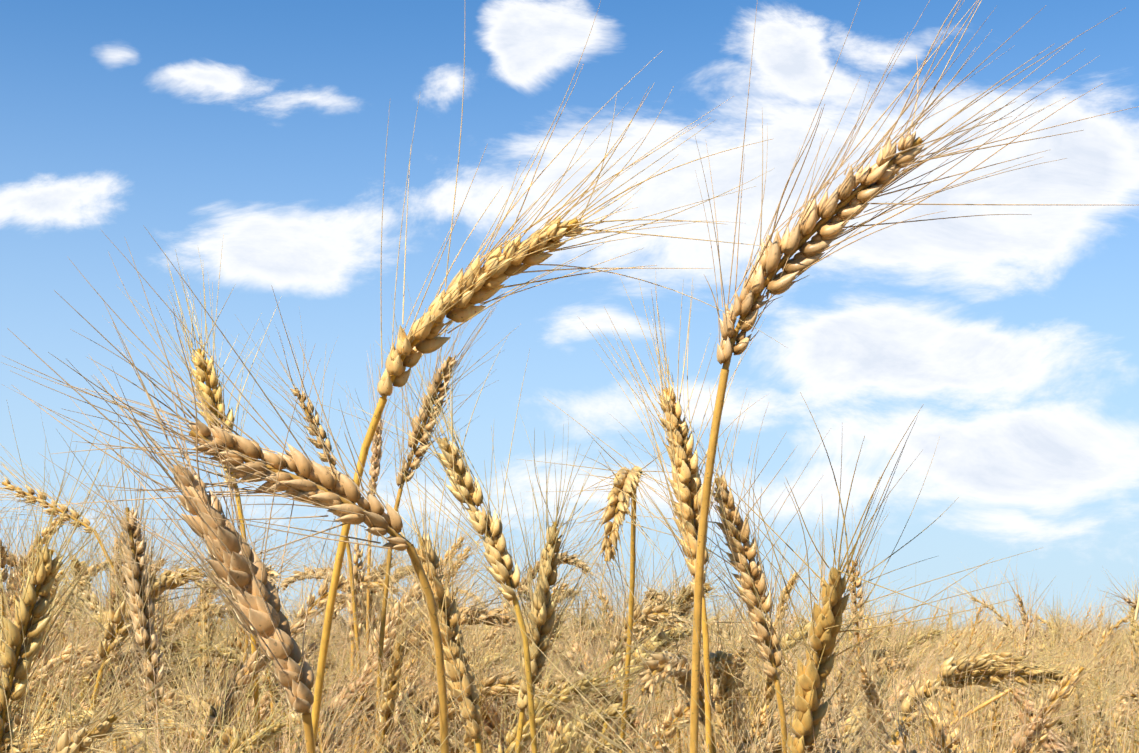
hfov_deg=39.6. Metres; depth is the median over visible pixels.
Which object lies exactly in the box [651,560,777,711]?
wheat
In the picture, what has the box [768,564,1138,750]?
wheat
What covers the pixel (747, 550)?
wheat
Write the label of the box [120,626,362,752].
wheat
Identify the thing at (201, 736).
wheat
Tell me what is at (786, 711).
wheat
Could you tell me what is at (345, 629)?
wheat
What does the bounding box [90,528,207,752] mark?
wheat
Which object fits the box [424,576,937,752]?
wheat
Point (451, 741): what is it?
wheat
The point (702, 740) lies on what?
wheat
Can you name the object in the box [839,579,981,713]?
wheat
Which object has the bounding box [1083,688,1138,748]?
wheat
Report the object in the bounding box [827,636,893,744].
wheat
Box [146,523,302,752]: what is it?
wheat
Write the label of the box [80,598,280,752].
wheat
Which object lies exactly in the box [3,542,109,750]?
wheat
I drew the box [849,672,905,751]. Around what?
wheat
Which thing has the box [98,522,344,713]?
wheat
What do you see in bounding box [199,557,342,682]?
wheat
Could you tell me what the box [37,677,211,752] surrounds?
wheat
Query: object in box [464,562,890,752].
wheat
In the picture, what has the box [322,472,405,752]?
wheat
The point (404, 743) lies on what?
wheat
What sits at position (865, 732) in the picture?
wheat
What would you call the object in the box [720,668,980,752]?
wheat
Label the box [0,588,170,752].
wheat
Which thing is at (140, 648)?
wheat
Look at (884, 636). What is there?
wheat
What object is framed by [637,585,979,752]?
wheat
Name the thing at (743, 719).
wheat
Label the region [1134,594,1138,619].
wheat awns
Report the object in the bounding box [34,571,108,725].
wheat
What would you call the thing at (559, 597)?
wheat
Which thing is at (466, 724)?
wheat
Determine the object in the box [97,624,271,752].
wheat
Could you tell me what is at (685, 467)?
wheat
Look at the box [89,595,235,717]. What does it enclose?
wheat
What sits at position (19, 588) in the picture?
wheat
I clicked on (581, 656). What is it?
wheat
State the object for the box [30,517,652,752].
wheat
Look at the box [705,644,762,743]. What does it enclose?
wheat
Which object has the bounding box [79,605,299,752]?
wheat
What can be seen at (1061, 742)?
wheat
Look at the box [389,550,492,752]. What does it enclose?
wheat
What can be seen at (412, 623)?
wheat
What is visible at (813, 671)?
wheat
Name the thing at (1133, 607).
wheat
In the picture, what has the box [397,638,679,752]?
wheat
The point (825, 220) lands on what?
wheat
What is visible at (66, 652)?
wheat
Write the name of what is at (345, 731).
wheat
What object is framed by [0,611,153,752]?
wheat
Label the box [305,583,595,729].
wheat
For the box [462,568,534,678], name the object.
wheat
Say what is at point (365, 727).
wheat
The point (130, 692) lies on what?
wheat
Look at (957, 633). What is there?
wheat
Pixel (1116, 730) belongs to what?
wheat
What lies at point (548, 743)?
wheat
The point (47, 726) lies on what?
wheat
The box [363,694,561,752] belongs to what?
wheat
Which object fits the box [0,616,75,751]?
wheat
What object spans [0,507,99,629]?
wheat
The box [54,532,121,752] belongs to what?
wheat
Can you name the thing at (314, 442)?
wheat
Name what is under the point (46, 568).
wheat
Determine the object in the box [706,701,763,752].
wheat
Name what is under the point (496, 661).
wheat
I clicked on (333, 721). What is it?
wheat
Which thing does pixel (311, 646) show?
wheat
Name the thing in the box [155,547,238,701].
wheat
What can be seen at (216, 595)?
wheat
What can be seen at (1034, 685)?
wheat
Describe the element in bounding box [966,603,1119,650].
wheat
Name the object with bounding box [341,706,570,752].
wheat
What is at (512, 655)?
wheat
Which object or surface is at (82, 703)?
wheat
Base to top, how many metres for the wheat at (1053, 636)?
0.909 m
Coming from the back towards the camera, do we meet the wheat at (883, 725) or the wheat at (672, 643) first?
the wheat at (672, 643)
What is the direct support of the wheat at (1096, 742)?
on the ground
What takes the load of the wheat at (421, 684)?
on the ground
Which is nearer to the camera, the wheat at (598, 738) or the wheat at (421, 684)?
the wheat at (598, 738)
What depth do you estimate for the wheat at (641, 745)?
0.99 m
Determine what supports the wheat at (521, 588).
on the ground
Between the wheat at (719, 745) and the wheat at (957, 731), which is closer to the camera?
the wheat at (957, 731)
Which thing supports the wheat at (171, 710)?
on the ground
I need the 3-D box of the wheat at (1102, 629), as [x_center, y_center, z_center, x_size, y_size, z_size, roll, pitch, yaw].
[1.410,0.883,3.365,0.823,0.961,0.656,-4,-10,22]
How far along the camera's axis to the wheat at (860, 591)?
1.45 m
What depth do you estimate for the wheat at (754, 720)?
0.86 m
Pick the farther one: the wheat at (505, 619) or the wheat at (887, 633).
the wheat at (887, 633)
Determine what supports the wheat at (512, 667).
on the ground
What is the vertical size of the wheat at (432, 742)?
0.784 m
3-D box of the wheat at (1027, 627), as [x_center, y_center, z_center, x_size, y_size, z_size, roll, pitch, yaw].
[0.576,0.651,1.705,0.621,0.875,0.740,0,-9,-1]
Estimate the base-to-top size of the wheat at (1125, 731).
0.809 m
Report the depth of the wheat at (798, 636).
1.27 m
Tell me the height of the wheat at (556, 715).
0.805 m
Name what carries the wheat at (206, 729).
on the ground
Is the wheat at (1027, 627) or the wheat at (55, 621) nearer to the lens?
the wheat at (55, 621)
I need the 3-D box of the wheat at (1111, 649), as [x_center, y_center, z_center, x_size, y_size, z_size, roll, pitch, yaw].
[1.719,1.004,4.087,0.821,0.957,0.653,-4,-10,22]
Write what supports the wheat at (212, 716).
on the ground
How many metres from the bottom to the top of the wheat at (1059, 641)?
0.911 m
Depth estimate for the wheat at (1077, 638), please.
3.74 m
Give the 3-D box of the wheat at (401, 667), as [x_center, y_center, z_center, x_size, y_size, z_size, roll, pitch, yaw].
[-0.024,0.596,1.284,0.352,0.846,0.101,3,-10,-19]
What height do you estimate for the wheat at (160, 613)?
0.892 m
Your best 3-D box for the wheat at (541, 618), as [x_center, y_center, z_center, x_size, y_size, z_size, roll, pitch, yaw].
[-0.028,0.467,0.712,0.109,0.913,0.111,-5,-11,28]
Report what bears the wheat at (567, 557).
on the ground
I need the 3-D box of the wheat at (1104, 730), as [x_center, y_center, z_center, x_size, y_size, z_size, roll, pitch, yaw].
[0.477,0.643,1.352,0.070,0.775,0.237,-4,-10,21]
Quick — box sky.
[0,0,1138,635]
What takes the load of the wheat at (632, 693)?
on the ground
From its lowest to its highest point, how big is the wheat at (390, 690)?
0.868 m
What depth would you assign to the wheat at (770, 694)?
0.89 m
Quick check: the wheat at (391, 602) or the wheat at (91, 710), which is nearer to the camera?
the wheat at (91, 710)
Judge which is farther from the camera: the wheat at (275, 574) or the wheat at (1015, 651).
the wheat at (1015, 651)
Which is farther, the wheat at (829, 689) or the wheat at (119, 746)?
the wheat at (829, 689)
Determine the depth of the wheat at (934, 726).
0.64 m
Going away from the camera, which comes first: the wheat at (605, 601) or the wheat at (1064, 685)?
the wheat at (1064, 685)
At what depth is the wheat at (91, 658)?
1.03 m
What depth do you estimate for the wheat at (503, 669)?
2.19 m
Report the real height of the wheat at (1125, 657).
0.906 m
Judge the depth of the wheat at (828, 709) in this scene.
0.97 m
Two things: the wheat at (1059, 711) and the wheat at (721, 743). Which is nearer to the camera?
the wheat at (721, 743)
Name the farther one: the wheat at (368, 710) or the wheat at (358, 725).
the wheat at (368, 710)
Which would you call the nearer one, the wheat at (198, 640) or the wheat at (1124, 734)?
the wheat at (1124, 734)
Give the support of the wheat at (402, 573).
on the ground
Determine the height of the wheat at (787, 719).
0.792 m
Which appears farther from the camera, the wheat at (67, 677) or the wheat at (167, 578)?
the wheat at (67, 677)
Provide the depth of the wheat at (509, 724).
0.92 m
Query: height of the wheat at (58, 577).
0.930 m
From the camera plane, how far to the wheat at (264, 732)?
0.72 m
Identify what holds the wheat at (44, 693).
on the ground
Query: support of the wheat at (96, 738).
on the ground
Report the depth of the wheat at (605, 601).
1.67 m
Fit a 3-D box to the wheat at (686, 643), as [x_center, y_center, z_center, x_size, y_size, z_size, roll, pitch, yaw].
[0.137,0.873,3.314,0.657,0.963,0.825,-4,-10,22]
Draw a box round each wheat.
[0,399,175,746]
[0,405,132,658]
[0,473,48,672]
[0,474,136,647]
[0,479,37,528]
[0,486,99,719]
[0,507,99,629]
[0,527,78,658]
[0,540,106,664]
[0,560,274,752]
[0,569,251,752]
[0,576,90,722]
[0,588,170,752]
[0,589,363,751]
[0,596,64,738]
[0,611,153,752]
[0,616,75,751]
[1,225,448,752]
[1,500,100,748]
[2,479,113,610]
[2,494,175,698]
[3,511,195,752]
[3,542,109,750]
[4,532,162,727]
[5,532,118,752]
[5,670,162,752]
[7,303,342,752]
[8,705,138,752]
[9,522,160,752]
[15,597,170,745]
[17,632,190,752]
[19,617,251,752]
[22,666,188,752]
[23,463,114,726]
[24,630,313,752]
[28,416,216,750]
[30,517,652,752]
[33,581,218,727]
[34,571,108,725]
[34,580,223,749]
[35,601,133,705]
[37,547,181,708]
[37,571,105,720]
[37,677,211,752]
[38,528,151,752]
[39,559,347,752]
[41,591,108,704]
[51,625,347,749]
[51,660,100,752]
[52,592,284,752]
[53,544,197,692]
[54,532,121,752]
[55,661,204,752]
[60,500,215,697]
[62,554,196,681]
[62,685,130,752]
[77,498,161,607]
[78,499,179,617]
[79,517,166,701]
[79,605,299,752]
[80,527,225,734]
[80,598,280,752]
[82,468,291,752]
[82,649,254,752]
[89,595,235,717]
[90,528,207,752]
[92,632,223,750]
[95,526,198,648]
[95,563,215,706]
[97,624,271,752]
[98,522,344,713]
[109,547,293,744]
[111,621,253,752]
[111,658,326,752]
[112,243,279,752]
[117,516,222,653]
[118,593,262,752]
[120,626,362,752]
[123,702,378,752]
[125,655,284,752]
[126,643,263,752]
[131,585,221,718]
[145,665,478,752]
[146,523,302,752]
[150,624,385,752]
[154,506,273,715]
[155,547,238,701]
[161,504,257,732]
[161,686,223,752]
[163,591,216,693]
[167,583,248,689]
[171,621,336,750]
[173,482,316,651]
[173,614,250,726]
[174,527,305,725]
[175,602,230,725]
[176,633,510,752]
[184,564,232,685]
[185,572,383,752]
[186,611,355,752]
[188,594,321,751]
[190,594,288,689]
[192,623,282,752]
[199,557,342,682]
[209,667,390,752]
[212,494,335,734]
[213,659,250,726]
[216,310,362,752]
[217,601,381,734]
[220,667,521,752]
[224,569,603,740]
[228,660,379,752]
[237,571,378,752]
[237,660,339,752]
[246,695,297,752]
[250,628,432,752]
[251,604,382,741]
[253,657,384,752]
[255,491,479,751]
[256,639,434,752]
[260,515,360,595]
[260,705,371,752]
[261,613,363,752]
[265,598,655,748]
[277,643,325,727]
[279,553,369,749]
[281,658,485,752]
[284,667,481,752]
[287,666,431,752]
[288,548,477,752]
[289,543,393,640]
[298,576,602,722]
[300,599,431,738]
[305,316,537,752]
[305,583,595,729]
[308,537,485,752]
[310,573,426,751]
[311,2,785,748]
[312,537,389,628]
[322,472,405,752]
[322,594,447,752]
[323,485,454,741]
[328,547,459,751]
[329,593,499,752]
[330,552,431,750]
[333,555,588,752]
[335,606,432,718]
[335,643,520,752]
[337,528,513,752]
[341,492,623,723]
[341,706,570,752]
[342,344,419,752]
[342,560,409,659]
[350,415,500,752]
[352,643,542,752]
[354,518,481,667]
[354,673,491,752]
[355,661,429,752]
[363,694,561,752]
[364,533,494,752]
[364,545,467,647]
[364,551,443,626]
[365,688,495,752]
[367,686,486,752]
[370,602,564,751]
[375,276,515,749]
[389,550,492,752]
[394,514,492,749]
[395,576,558,752]
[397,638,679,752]
[400,529,494,629]
[402,614,429,735]
[403,584,518,750]
[403,592,495,752]
[404,597,562,752]
[407,673,573,752]
[409,652,498,752]
[412,565,665,752]
[417,512,516,734]
[423,516,522,685]
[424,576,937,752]
[448,569,586,721]
[449,599,520,727]
[451,518,581,666]
[451,564,573,659]
[455,415,647,752]
[456,559,536,655]
[459,546,571,724]
[461,629,542,752]
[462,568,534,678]
[464,560,577,645]
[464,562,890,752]
[465,578,593,752]
[465,627,574,715]
[466,631,584,750]
[469,560,687,752]
[471,523,1101,752]
[471,611,568,724]
[472,592,646,752]
[475,633,544,693]
[478,562,611,677]
[481,574,833,729]
[485,670,618,752]
[488,550,623,739]
[489,674,587,748]
[491,579,656,752]
[491,638,604,752]
[494,647,583,752]
[495,592,578,716]
[498,551,628,693]
[499,492,643,651]
[499,548,625,669]
[504,624,620,745]
[505,711,577,752]
[510,666,659,752]
[515,628,867,752]
[520,422,724,752]
[527,546,612,611]
[527,561,614,677]
[542,584,739,752]
[543,278,767,752]
[544,583,690,752]
[548,546,742,752]
[551,634,658,748]
[552,609,735,752]
[554,611,656,723]
[557,561,629,700]
[557,589,791,752]
[558,576,644,667]
[558,641,667,721]
[561,686,647,752]
[564,660,616,752]
[565,565,802,748]
[565,674,698,752]
[576,507,752,737]
[577,546,683,743]
[578,545,733,729]
[587,551,674,705]
[595,553,724,719]
[597,534,790,746]
[598,531,709,752]
[600,599,700,664]
[600,604,842,750]
[601,379,829,752]
[606,555,726,704]
[618,392,1043,752]
[618,642,710,751]
[620,588,825,752]
[626,639,815,752]
[629,662,724,748]
[633,676,687,748]
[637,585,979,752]
[649,579,754,747]
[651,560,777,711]
[654,650,789,748]
[654,655,842,752]
[655,548,810,752]
[656,513,751,727]
[659,650,826,751]
[661,609,763,743]
[662,611,960,747]
[670,679,720,752]
[671,606,856,748]
[672,669,788,752]
[679,659,755,752]
[680,598,805,748]
[684,604,744,700]
[687,652,824,752]
[687,690,791,752]
[688,716,754,752]
[689,0,1138,752]
[690,533,857,742]
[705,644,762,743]
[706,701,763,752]
[708,659,913,752]
[712,590,915,694]
[714,595,1084,745]
[717,573,1089,749]
[718,681,823,752]
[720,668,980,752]
[722,607,847,752]
[733,637,908,752]
[734,609,934,659]
[749,526,915,718]
[750,639,834,713]
[753,625,887,734]
[765,540,825,631]
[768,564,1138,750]
[774,685,870,752]
[777,658,885,752]
[783,647,892,740]
[784,586,958,752]
[784,589,960,749]
[795,619,897,737]
[816,701,950,752]
[817,511,885,705]
[818,656,962,752]
[819,667,958,752]
[820,679,892,752]
[821,665,927,752]
[822,722,903,752]
[825,594,955,696]
[825,616,911,739]
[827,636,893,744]
[829,658,992,752]
[836,577,1138,752]
[836,647,1024,752]
[836,649,1025,752]
[838,581,1011,744]
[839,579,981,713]
[840,588,1128,748]
[841,578,1125,752]
[843,595,1136,743]
[845,654,957,752]
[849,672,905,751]
[851,644,1037,752]
[865,584,1000,724]
[868,692,931,750]
[877,558,1106,752]
[888,611,1044,725]
[902,608,1138,752]
[904,613,1138,742]
[904,621,1001,751]
[915,634,988,733]
[919,613,1138,738]
[926,609,1137,750]
[926,632,1035,752]
[935,685,1137,750]
[937,565,1138,751]
[941,637,991,735]
[947,663,1045,752]
[948,576,1138,752]
[950,688,1077,752]
[951,605,1129,739]
[961,689,1090,752]
[964,640,1092,752]
[966,597,1138,752]
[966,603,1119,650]
[967,628,1100,720]
[969,620,1055,744]
[979,713,1030,750]
[991,566,1138,752]
[991,698,1059,752]
[994,614,1138,752]
[1001,655,1116,752]
[1002,593,1133,752]
[1003,608,1136,736]
[1003,687,1138,752]
[1012,691,1129,752]
[1015,612,1128,746]
[1019,689,1138,752]
[1031,686,1074,729]
[1033,626,1127,749]
[1038,702,1115,752]
[1040,604,1138,738]
[1042,661,1135,752]
[1056,659,1138,752]
[1062,689,1138,752]
[1063,672,1137,752]
[1072,692,1128,751]
[1074,621,1138,737]
[1074,670,1138,751]
[1077,614,1137,750]
[1082,627,1138,740]
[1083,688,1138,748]
[1084,672,1136,752]
[1105,619,1138,752]
[1109,629,1138,722]
[1120,706,1129,752]
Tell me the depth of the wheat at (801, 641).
4.62 m
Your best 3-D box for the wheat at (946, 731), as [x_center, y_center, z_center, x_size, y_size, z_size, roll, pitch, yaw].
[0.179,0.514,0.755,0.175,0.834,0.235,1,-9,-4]
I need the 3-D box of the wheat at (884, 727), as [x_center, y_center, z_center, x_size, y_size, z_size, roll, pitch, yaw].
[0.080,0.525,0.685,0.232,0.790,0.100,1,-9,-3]
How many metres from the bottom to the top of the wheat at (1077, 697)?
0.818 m
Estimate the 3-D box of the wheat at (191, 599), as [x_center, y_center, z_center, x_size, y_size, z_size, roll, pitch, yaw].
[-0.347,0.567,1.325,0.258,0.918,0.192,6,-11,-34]
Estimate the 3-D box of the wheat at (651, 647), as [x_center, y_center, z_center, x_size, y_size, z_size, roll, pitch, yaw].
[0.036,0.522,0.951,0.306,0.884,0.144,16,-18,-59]
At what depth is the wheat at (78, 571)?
1.38 m
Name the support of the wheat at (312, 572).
on the ground
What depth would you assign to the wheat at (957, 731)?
0.84 m
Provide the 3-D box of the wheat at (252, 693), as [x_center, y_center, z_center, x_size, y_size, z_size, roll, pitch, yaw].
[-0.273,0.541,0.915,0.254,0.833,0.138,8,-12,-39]
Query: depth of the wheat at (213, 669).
2.59 m
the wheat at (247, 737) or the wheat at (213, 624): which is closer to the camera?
the wheat at (247, 737)
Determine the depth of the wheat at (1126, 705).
1.70 m
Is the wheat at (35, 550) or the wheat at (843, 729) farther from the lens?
the wheat at (35, 550)
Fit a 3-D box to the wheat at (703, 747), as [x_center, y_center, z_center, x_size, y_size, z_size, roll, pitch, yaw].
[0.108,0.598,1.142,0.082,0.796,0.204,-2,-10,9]
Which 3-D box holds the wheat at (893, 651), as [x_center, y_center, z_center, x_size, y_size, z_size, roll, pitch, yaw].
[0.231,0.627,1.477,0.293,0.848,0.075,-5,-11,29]
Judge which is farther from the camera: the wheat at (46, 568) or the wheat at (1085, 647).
the wheat at (1085, 647)
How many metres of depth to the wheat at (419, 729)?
0.67 m
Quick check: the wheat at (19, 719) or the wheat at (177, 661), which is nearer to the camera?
the wheat at (19, 719)
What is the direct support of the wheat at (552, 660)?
on the ground
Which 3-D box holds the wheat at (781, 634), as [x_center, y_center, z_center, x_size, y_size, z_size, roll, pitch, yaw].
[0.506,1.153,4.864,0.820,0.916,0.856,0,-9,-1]
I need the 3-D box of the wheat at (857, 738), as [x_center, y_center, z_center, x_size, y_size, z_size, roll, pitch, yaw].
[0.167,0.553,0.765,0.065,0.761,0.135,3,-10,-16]
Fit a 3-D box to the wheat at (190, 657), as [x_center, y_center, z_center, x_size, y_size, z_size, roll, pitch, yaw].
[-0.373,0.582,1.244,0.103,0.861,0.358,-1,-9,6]
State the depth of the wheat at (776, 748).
0.82 m
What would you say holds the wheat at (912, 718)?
on the ground
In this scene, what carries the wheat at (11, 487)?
on the ground
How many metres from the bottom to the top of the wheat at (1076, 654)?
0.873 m
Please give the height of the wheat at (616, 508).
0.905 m
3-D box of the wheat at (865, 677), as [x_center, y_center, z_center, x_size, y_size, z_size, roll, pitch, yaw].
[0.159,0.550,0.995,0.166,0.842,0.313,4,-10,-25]
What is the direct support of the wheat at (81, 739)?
on the ground
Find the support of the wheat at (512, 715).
on the ground
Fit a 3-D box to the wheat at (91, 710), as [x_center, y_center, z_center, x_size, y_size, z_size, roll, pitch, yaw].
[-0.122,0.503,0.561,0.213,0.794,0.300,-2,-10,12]
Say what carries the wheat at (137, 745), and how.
on the ground
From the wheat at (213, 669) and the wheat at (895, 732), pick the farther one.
the wheat at (213, 669)
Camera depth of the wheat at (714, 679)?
1.30 m
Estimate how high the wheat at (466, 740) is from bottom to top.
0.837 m
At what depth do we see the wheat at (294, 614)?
3.00 m
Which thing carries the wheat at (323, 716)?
on the ground
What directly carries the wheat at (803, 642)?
on the ground
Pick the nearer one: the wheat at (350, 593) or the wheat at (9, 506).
the wheat at (9, 506)
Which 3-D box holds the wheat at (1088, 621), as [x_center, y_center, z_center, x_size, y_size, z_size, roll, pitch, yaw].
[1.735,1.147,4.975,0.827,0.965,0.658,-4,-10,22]
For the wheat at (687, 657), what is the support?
on the ground
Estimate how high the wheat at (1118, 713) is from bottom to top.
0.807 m
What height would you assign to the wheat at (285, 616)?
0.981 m
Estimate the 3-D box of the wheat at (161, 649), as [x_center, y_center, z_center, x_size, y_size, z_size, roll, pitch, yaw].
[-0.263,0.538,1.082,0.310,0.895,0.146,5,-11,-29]
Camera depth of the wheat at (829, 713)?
1.10 m
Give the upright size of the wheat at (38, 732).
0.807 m
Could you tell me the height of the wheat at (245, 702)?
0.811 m
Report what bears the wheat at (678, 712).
on the ground
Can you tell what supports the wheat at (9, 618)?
on the ground
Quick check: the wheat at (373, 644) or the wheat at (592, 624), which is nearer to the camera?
the wheat at (373, 644)
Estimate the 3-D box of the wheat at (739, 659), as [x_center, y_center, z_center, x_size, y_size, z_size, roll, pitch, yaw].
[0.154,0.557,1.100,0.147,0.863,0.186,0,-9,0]
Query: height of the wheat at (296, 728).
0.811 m
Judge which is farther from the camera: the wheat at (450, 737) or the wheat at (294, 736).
the wheat at (450, 737)
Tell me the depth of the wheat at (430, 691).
1.11 m
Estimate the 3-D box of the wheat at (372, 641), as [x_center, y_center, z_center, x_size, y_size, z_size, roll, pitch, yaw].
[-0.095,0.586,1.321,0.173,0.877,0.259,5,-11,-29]
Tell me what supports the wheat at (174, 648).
on the ground
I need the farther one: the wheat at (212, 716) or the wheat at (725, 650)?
the wheat at (725, 650)
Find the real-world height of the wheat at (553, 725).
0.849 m
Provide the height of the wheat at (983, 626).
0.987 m
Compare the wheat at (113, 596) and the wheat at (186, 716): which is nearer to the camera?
the wheat at (186, 716)
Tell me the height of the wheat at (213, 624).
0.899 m
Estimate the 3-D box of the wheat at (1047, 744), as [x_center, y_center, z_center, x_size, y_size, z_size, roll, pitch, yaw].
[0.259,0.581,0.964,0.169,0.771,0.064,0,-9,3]
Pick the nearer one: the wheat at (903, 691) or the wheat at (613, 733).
the wheat at (613, 733)
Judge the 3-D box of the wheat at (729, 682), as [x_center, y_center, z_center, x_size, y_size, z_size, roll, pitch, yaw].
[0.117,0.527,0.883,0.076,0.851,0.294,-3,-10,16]
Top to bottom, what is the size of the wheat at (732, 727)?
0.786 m
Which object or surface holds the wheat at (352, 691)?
on the ground
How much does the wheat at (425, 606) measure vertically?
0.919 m
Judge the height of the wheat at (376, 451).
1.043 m
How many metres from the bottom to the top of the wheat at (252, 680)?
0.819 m
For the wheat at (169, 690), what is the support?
on the ground
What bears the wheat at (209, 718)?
on the ground
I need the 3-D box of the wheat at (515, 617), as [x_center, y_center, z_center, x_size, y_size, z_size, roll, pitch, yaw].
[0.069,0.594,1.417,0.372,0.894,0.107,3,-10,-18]
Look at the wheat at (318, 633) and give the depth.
2.49 m
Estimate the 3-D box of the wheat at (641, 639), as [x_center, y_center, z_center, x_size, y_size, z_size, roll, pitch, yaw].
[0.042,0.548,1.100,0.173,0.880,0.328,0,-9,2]
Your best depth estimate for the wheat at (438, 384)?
0.95 m
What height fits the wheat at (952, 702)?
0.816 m
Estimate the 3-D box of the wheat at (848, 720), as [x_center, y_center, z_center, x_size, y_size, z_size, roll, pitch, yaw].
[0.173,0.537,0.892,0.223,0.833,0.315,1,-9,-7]
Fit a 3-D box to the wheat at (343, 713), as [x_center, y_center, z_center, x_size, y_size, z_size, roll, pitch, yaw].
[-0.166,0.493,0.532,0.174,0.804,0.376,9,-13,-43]
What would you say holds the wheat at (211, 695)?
on the ground
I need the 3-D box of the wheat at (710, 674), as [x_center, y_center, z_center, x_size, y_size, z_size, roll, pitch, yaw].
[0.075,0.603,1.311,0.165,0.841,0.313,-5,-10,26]
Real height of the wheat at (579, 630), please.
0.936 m
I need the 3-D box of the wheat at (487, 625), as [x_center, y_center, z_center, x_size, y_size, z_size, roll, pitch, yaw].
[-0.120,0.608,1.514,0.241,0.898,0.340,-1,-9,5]
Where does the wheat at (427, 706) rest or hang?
on the ground
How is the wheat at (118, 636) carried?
on the ground
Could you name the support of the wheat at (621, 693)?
on the ground
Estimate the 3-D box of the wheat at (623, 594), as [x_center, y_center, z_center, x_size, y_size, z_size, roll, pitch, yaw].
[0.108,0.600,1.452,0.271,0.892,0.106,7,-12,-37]
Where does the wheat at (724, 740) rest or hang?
on the ground
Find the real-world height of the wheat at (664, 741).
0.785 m
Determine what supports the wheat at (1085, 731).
on the ground
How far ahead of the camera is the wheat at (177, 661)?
1.28 m
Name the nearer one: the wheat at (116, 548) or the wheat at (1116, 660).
the wheat at (116, 548)
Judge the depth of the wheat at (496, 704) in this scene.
1.18 m
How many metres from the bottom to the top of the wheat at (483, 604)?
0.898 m
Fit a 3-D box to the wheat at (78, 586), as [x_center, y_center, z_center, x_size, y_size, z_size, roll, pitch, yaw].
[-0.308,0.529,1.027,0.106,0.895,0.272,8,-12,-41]
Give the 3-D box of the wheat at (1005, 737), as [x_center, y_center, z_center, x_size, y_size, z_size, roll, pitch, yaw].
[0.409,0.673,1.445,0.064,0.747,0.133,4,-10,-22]
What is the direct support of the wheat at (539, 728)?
on the ground
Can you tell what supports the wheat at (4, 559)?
on the ground
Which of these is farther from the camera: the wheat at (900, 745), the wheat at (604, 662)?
the wheat at (604, 662)
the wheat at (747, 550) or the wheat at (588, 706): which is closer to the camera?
the wheat at (747, 550)
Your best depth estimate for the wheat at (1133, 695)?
1.51 m
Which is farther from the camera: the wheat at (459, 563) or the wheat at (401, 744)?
the wheat at (459, 563)
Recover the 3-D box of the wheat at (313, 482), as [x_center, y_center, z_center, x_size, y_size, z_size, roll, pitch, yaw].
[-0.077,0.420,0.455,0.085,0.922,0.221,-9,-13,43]
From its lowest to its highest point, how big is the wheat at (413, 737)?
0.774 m
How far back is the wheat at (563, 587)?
1.71 m
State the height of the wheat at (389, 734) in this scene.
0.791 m
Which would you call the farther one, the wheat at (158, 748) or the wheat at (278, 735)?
the wheat at (278, 735)
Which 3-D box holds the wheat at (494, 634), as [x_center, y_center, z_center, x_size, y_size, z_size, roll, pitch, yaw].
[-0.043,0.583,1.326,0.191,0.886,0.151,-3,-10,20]
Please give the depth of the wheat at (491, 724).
0.87 m
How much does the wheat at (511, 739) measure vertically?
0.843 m
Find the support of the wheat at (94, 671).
on the ground
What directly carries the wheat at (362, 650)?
on the ground
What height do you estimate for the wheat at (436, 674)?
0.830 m
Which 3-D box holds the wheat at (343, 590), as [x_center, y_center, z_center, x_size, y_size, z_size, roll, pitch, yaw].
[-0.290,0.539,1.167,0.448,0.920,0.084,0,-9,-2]
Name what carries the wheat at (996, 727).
on the ground
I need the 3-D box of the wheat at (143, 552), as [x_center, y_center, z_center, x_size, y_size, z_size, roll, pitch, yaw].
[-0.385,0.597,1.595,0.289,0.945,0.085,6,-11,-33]
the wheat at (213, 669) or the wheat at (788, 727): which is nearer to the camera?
the wheat at (788, 727)
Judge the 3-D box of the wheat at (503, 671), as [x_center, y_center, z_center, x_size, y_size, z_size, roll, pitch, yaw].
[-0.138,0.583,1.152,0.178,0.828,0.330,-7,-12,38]
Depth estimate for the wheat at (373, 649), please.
1.20 m
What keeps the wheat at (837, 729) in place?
on the ground
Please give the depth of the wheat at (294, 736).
0.68 m
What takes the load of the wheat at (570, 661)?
on the ground
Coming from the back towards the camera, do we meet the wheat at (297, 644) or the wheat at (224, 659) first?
the wheat at (297, 644)
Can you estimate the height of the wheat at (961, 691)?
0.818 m
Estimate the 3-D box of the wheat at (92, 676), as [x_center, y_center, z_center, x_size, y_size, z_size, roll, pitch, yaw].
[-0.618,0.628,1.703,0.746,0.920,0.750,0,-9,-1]
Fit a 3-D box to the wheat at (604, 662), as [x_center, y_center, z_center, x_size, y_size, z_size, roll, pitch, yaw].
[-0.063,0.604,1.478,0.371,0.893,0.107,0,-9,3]
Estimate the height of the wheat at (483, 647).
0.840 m
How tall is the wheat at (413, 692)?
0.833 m
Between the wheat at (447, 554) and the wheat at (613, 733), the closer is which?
the wheat at (613, 733)
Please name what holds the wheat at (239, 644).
on the ground
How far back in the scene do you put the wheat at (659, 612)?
1.05 m
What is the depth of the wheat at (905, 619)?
2.94 m
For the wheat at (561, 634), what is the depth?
1.29 m
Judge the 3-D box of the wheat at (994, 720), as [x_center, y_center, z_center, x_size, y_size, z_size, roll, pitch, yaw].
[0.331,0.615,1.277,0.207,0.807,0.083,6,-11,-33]
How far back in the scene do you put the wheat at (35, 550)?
1.52 m
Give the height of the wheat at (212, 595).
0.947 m
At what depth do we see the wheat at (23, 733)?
0.65 m
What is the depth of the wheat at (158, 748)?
0.41 m
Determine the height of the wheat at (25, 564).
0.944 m
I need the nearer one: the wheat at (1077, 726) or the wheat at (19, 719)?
the wheat at (19, 719)
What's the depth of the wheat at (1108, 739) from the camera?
0.98 m
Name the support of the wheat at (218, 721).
on the ground
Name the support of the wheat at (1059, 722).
on the ground
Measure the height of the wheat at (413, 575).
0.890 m
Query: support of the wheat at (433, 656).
on the ground

